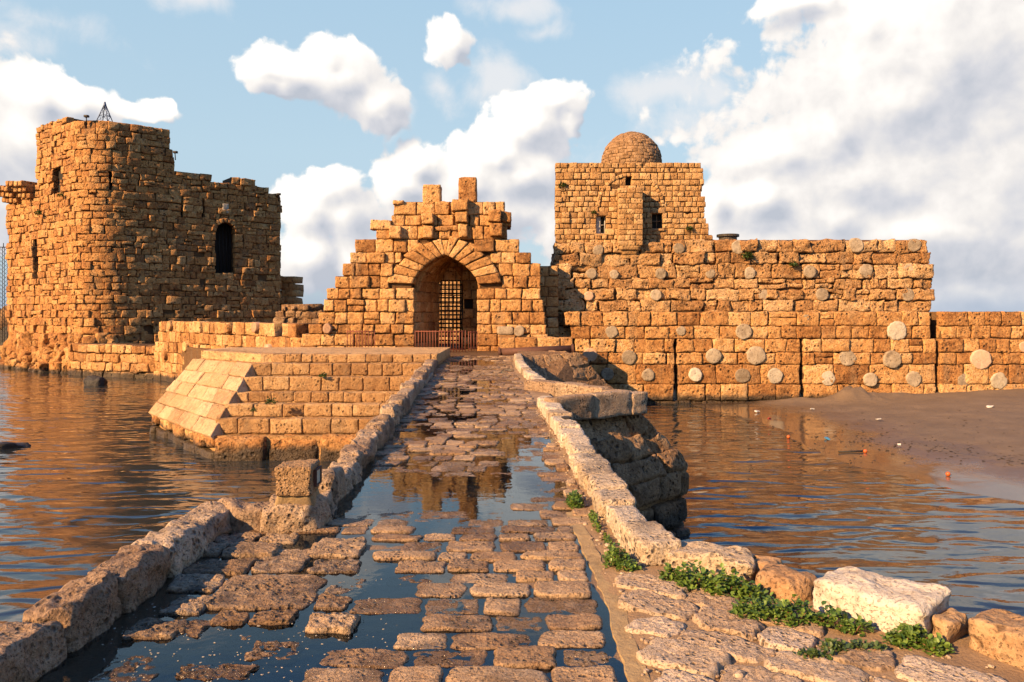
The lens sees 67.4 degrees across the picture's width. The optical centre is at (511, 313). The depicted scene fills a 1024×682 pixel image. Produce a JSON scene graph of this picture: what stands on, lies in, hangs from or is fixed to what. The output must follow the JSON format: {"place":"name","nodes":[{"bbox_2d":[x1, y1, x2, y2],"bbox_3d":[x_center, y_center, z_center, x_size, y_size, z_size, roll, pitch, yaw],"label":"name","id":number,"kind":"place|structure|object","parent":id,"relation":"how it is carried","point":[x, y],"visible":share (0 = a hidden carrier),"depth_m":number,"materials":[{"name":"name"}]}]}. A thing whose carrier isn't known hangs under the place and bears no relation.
{"place":"outdoors","nodes":[
{"label":"outdoors","id":0,"kind":"place"},
{"bbox_2d":[176,347,210,373],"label":"ground","id":1,"kind":"structure","parent":0,"point":[189,354],"depth_m":45.44,"materials":[{"name":"beige stone"}]},
{"bbox_2d":[0,356,1023,622],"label":"sea water","id":2,"kind":"structure","parent":0,"point":[92,478],"depth_m":17.91,"materials":[{"name":"liquid"}]},
{"bbox_2d":[0,442,30,449],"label":"sea rock","id":3,"kind":"object","parent":2,"relation":"in","point":[6,445],"visible":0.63,"depth_m":24.51,"materials":[{"name":"black stone"}]},
{"bbox_2d":[83,375,107,385],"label":"sea rock","id":4,"kind":"object","parent":2,"relation":"in","point":[92,380],"visible":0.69,"depth_m":45.76,"materials":[{"name":"grey stone"}]},
{"bbox_2d":[68,343,157,378],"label":"sea wall","id":5,"kind":"structure","parent":2,"relation":"in","point":[129,360],"depth_m":52.11,"materials":[{"name":"stone"}]},
{"bbox_2d":[0,117,303,372],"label":"round tower","id":6,"kind":"structure","parent":2,"relation":"in","point":[131,235],"depth_m":58.28,"materials":[{"name":"stone"}]},
{"bbox_2d":[58,169,62,192],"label":"window","id":7,"kind":"structure","parent":6,"relation":"in","point":[60,176],"depth_m":58.27,"materials":[{"name":"beige stone"}]},
{"bbox_2d":[97,102,112,121],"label":"signal frame","id":8,"kind":"object","parent":6,"relation":"on","point":[104,107],"visible":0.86,"depth_m":57.42,"materials":[{"name":"grey metal"}]},
{"bbox_2d":[211,218,239,272],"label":"window","id":9,"kind":"structure","parent":6,"relation":"in","point":[223,227],"depth_m":61.91,"materials":[{"name":"stone"}]},
{"bbox_2d":[154,320,317,381],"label":"sea wall","id":10,"kind":"structure","parent":2,"relation":"in","point":[175,338],"depth_m":43.96,"materials":[{"name":"stone"}]},
{"bbox_2d":[273,304,323,323],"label":"ruined wall","id":11,"kind":"structure","parent":10,"relation":"on","point":[298,313],"depth_m":45.02,"materials":[{"name":"beige stone"}]},
{"bbox_2d":[148,347,449,460],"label":"bridge pier","id":12,"kind":"structure","parent":2,"relation":"in","point":[207,402],"depth_m":24.30,"materials":[{"name":"stone"}]},
{"bbox_2d":[265,397,277,404],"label":"wall tuft","id":13,"kind":"object","parent":12,"relation":"attached to","point":[269,401],"visible":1,"depth_m":22.88,"materials":[{"name":"green plant"}]},
{"bbox_2d":[518,350,613,388],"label":"bridge pier","id":14,"kind":"structure","parent":2,"relation":"in","point":[561,366],"depth_m":29.09,"materials":[{"name":"beige stone"}]},
{"bbox_2d":[498,344,573,355],"bbox_3d":[0.983,1.530,31.600,3.109,0.570,0.430,0,0,0],"label":"stone ledge","id":15,"kind":"object","parent":14,"relation":"on","point":[513,351],"visible":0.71,"depth_m":31.45,"materials":[{"name":"stone"}]},
{"bbox_2d":[577,414,689,537],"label":"bridge pier","id":16,"kind":"structure","parent":2,"relation":"in","point":[646,460],"depth_m":14.39,"materials":[{"name":"brown stone"}]},
{"bbox_2d":[0,0,1023,311],"label":"sky","id":17,"kind":"structure","parent":0,"point":[801,119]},
{"bbox_2d":[439,342,587,361],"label":"castle ground","id":18,"kind":"structure","parent":0,"point":[473,352],"depth_m":33.76,"materials":[{"name":"beige stone"}]},
{"bbox_2d":[347,330,374,346],"bbox_3d":[-6.786,1.274,34.500,1.268,1.056,0.043,0,0,0],"label":"railing","id":19,"kind":"object","parent":18,"relation":"on","point":[362,331],"visible":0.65,"depth_m":34.48,"materials":[{"name":"brown metal"}]},
{"bbox_2d":[299,177,572,350],"bbox_3d":[-3.618,-1.776,37.139,12.804,9.368,5.152,0,0,0],"label":"gatehouse","id":20,"kind":"object","parent":18,"relation":"on","point":[388,289],"visible":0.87,"depth_m":36.01,"materials":[{"name":"stone"}]},
{"bbox_2d":[464,299,472,308],"bbox_3d":[-2.243,-0.566,39.590,0.479,0.697,0.060,0,0,0],"label":"window","id":21,"kind":"structure","parent":20,"relation":"in","point":[468,303],"depth_m":39.56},
{"bbox_2d":[415,330,465,351],"bbox_3d":[-3.229,1.240,34.600,2.304,0.982,0.043,0,0,0],"label":"railing","id":22,"kind":"object","parent":18,"relation":"on","point":[444,331],"visible":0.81,"depth_m":34.58,"materials":[{"name":"brown metal"}]},
{"bbox_2d":[439,281,459,341],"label":"courtyard wall","id":23,"kind":"structure","parent":18,"relation":"on","point":[458,308],"depth_m":47.00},
{"bbox_2d":[468,331,477,350],"bbox_3d":[-1.775,1.232,34.656,0.065,0.900,0.658,0,0,35],"label":"railing","id":24,"kind":"object","parent":18,"relation":"on","point":[470,332],"visible":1,"depth_m":34.56,"materials":[{"name":"brown metal"}]},
{"bbox_2d":[550,238,934,344],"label":"sea wall","id":25,"kind":"structure","parent":18,"relation":"on","point":[825,275],"depth_m":38.01,"materials":[{"name":"stone"}]},
{"bbox_2d":[554,131,712,258],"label":"domed building","id":26,"kind":"structure","parent":25,"relation":"on","point":[633,190],"depth_m":38.51,"materials":[{"name":"stone"}]},
{"bbox_2d":[594,212,607,235],"bbox_3d":[4.460,-4.500,38.675,0.665,1.214,0.450,0,0,0],"label":"window","id":27,"kind":"structure","parent":26,"relation":"in","point":[602,215],"depth_m":38.73,"materials":[{"name":"beige stone"}]},
{"bbox_2d":[626,177,630,185],"bbox_3d":[5.861,-6.631,38.870,0.297,0.553,0.060,0,0,0],"label":"window","id":28,"kind":"structure","parent":26,"relation":"in","point":[628,179],"depth_m":38.84,"materials":[{"name":"black"}]},
{"bbox_2d":[650,209,664,230],"bbox_3d":[7.294,-4.693,38.675,0.729,1.086,0.450,0,0,0],"label":"window","id":29,"kind":"structure","parent":26,"relation":"in","point":[656,213],"depth_m":38.74,"materials":[{"name":"black glass"}]},
{"bbox_2d":[717,233,738,239],"bbox_3d":[10.963,-3.807,39.000,1.106,0.420,1.106,0,0,0],"label":"well head","id":30,"kind":"object","parent":25,"relation":"on","point":[729,236],"visible":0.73,"depth_m":38.59},
{"bbox_2d":[741,251,753,258],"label":"wall tuft","id":31,"kind":"object","parent":25,"relation":"attached to","point":[749,255],"visible":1,"depth_m":37.73,"materials":[{"name":"green plant"}]},
{"bbox_2d":[789,260,798,266],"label":"wall tuft","id":32,"kind":"object","parent":25,"relation":"attached to","point":[793,264],"visible":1,"depth_m":37.76,"materials":[{"name":"green plant"}]},
{"bbox_2d":[38,355,1023,681],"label":"mud bed","id":33,"kind":"object","parent":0,"point":[90,661],"visible":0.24,"depth_m":4.17,"materials":[{"name":"soil"}]},
{"bbox_2d":[411,356,527,411],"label":"paving stones","id":34,"kind":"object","parent":33,"relation":"on","point":[472,362],"depth_m":18.44,"materials":[{"name":"brown stone"}]},
{"bbox_2d":[102,479,491,681],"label":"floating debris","id":35,"kind":"object","parent":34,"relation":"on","point":[248,639],"visible":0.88,"depth_m":3.92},
{"bbox_2d":[588,510,615,547],"bbox_3d":[0.675,1.650,5.927,0.103,0.105,1.038,0,0,-4],"label":"leafy plant","id":36,"kind":"object","parent":33,"relation":"on","point":[593,519],"visible":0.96,"depth_m":5.95,"materials":[{"name":"green plant"}]},
{"bbox_2d":[566,512,650,681],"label":"cement strip path","id":37,"kind":"structure","parent":33,"relation":"on","point":[627,650],"depth_m":4.28,"materials":[{"name":"beige concrete"}]},
{"bbox_2d":[602,542,643,571],"bbox_3d":[0.713,1.614,5.074,0.207,0.155,0.351,0,0,-18],"label":"leafy plant","id":38,"kind":"object","parent":33,"relation":"on","point":[620,561],"visible":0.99,"depth_m":5.06,"materials":[{"name":"green plant"}]},
{"bbox_2d":[665,541,755,581],"bbox_3d":[1.315,1.647,5.018,0.580,0.258,0.343,0,0,28],"label":"boulder","id":39,"kind":"object","parent":33,"relation":"on","point":[713,556],"visible":0.6,"depth_m":4.92,"materials":[{"name":"stone"}]},
{"bbox_2d":[658,559,767,601],"bbox_3d":[1.180,1.595,4.611,0.675,0.195,0.277,0,0,37],"label":"leafy plant","id":40,"kind":"object","parent":33,"relation":"on","point":[741,587],"visible":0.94,"depth_m":4.58,"materials":[{"name":"green plant"}]},
{"bbox_2d":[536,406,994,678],"bbox_3d":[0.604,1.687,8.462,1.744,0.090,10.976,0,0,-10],"label":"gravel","id":41,"kind":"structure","parent":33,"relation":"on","point":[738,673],"depth_m":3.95,"materials":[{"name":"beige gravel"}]},
{"bbox_2d":[754,555,782,579],"bbox_3d":[1.610,1.657,4.893,0.259,0.196,0.204,0,0,36],"label":"boulder","id":42,"kind":"object","parent":33,"relation":"on","point":[761,561],"visible":0.14,"depth_m":4.86,"materials":[{"name":"beige stone"}]},
{"bbox_2d":[729,592,875,636],"bbox_3d":[1.551,1.603,4.148,0.756,0.179,0.229,0,0,21],"label":"leafy plant","id":43,"kind":"object","parent":33,"relation":"on","point":[783,608],"visible":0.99,"depth_m":4.13,"materials":[{"name":"green plant"}]},
{"bbox_2d":[613,573,1007,681],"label":"flagstone paving","id":44,"kind":"structure","parent":33,"relation":"on","point":[715,647],"depth_m":3.79,"materials":[{"name":"beige stone"}]},
{"bbox_2d":[792,638,850,659],"bbox_3d":[1.526,1.650,3.755,0.323,0.084,0.138,0,0,-30],"label":"leafy plant","id":45,"kind":"object","parent":44,"relation":"on","point":[810,652],"visible":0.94,"depth_m":3.75,"materials":[{"name":"green plant"}]},
{"bbox_2d":[839,638,887,651],"bbox_3d":[1.740,1.653,3.796,0.241,0.078,0.132,0,0,0],"label":"leafy plant","id":46,"kind":"object","parent":33,"relation":"on","point":[876,645],"visible":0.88,"depth_m":3.79,"materials":[{"name":"green plant"}]},
{"bbox_2d":[880,622,954,656],"bbox_3d":[2.039,1.626,3.857,0.334,0.131,0.202,0,0,34],"label":"leafy plant","id":47,"kind":"object","parent":33,"relation":"on","point":[908,634],"visible":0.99,"depth_m":3.84,"materials":[{"name":"green plant"}]},
{"bbox_2d":[931,608,968,642],"bbox_3d":[2.266,1.659,3.969,0.298,0.224,0.137,0,0,-33],"label":"boulder","id":48,"kind":"object","parent":33,"relation":"on","point":[950,625],"visible":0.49,"depth_m":3.91,"materials":[{"name":"beige stone"}]},
{"bbox_2d":[691,386,1023,501],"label":"beach","id":49,"kind":"structure","parent":0,"point":[935,414],"depth_m":27.36,"materials":[{"name":"brown sand"}]},
{"bbox_2d":[563,310,935,402],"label":"sea wall","id":50,"kind":"structure","parent":49,"relation":"on","point":[693,357],"depth_m":37.00,"materials":[{"name":"stone"}]},
{"bbox_2d":[838,450,862,452],"bbox_3d":[10.448,4.233,23.614,0.856,0.068,0.058,0,0,-7],"label":"driftwood stick","id":51,"kind":"object","parent":49,"relation":"on","point":[850,451],"visible":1,"depth_m":23.59,"materials":[{"name":"brown wood"}]},
{"bbox_2d":[723,406,1023,466],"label":"beach debris","id":52,"kind":"object","parent":49,"relation":"on","point":[911,443],"visible":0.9,"depth_m":24.14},
{"bbox_2d":[930,311,1023,392],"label":"sea wall","id":53,"kind":"structure","parent":49,"relation":"on","point":[976,351],"depth_m":37.01,"materials":[{"name":"stone"}]},
{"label":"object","id":54,"kind":"structure","parent":0,"visible":0},
{"bbox_2d":[0,494,332,681],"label":"parapet","id":55,"kind":"structure","parent":54,"relation":"on","point":[51,633],"depth_m":4.40,"materials":[{"name":"brown stone"}]},
{"bbox_2d":[274,459,321,505],"bbox_3d":[-1.710,1.370,6.136,0.335,0.391,0.346,0,0,0],"label":"stone post","id":56,"kind":"object","parent":55,"relation":"on","point":[298,481],"visible":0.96,"depth_m":5.98,"materials":[{"name":"stone"}]},
{"bbox_2d":[86,532,367,681],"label":"flagstone paving","id":57,"kind":"structure","parent":54,"relation":"on","point":[269,583],"depth_m":4.40,"materials":[{"name":"beige stone"}]},
{"bbox_2d":[318,359,437,517],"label":"parapet","id":58,"kind":"structure","parent":54,"relation":"on","point":[342,479],"depth_m":9.12,"materials":[{"name":"brown stone"}]},
{"bbox_2d":[237,356,617,681],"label":"paving","id":59,"kind":"structure","parent":54,"relation":"on","point":[519,656],"depth_m":5.58,"materials":[{"name":"stone"}]},
{"bbox_2d":[564,490,583,508],"bbox_3d":[0.550,1.627,6.750,0.188,0.150,0.343,0,0,0],"label":"leafy plant","id":60,"kind":"object","parent":59,"relation":"on","point":[574,499],"visible":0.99,"depth_m":6.68,"materials":[{"name":"green plant"}]},
{"bbox_2d":[514,353,681,565],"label":"parapet","id":61,"kind":"structure","parent":54,"relation":"on","point":[564,407],"depth_m":8.39,"materials":[{"name":"stone"}]},
{"bbox_2d":[755,564,816,602],"bbox_3d":[1.646,1.686,4.609,0.339,0.296,0.266,0,0,36],"label":"boulder","id":62,"kind":"object","parent":54,"relation":"on","point":[781,581],"visible":0.45,"depth_m":4.53,"materials":[{"name":"beige stone"}]},
{"bbox_2d":[812,566,951,641],"bbox_3d":[2.011,1.639,4.222,0.355,0.378,0.642,0,0,-39],"label":"boulder","id":63,"kind":"object","parent":54,"relation":"on","point":[883,603],"visible":0.68,"depth_m":4.12,"materials":[{"name":"stone"}]},
{"bbox_2d":[968,609,1023,669],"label":"boulder","id":64,"kind":"object","parent":54,"relation":"on","point":[997,634],"visible":0.71,"depth_m":3.74,"materials":[{"name":"beige stone"}]},
{"label":"open sea water","id":65,"kind":"structure","parent":0,"visible":0},
{"bbox_2d":[0,306,8,344],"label":"breakwater","id":66,"kind":"object","parent":65,"relation":"in","point":[1,343],"visible":0.1,"depth_m":100.00,"materials":[{"name":"beige stone"}]},
{"bbox_2d":[0,243,7,342],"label":"lattice mast","id":67,"kind":"object","parent":66,"relation":"on","point":[4,294],"visible":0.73,"depth_m":94.94,"materials":[{"name":"black metal"}]}
]}

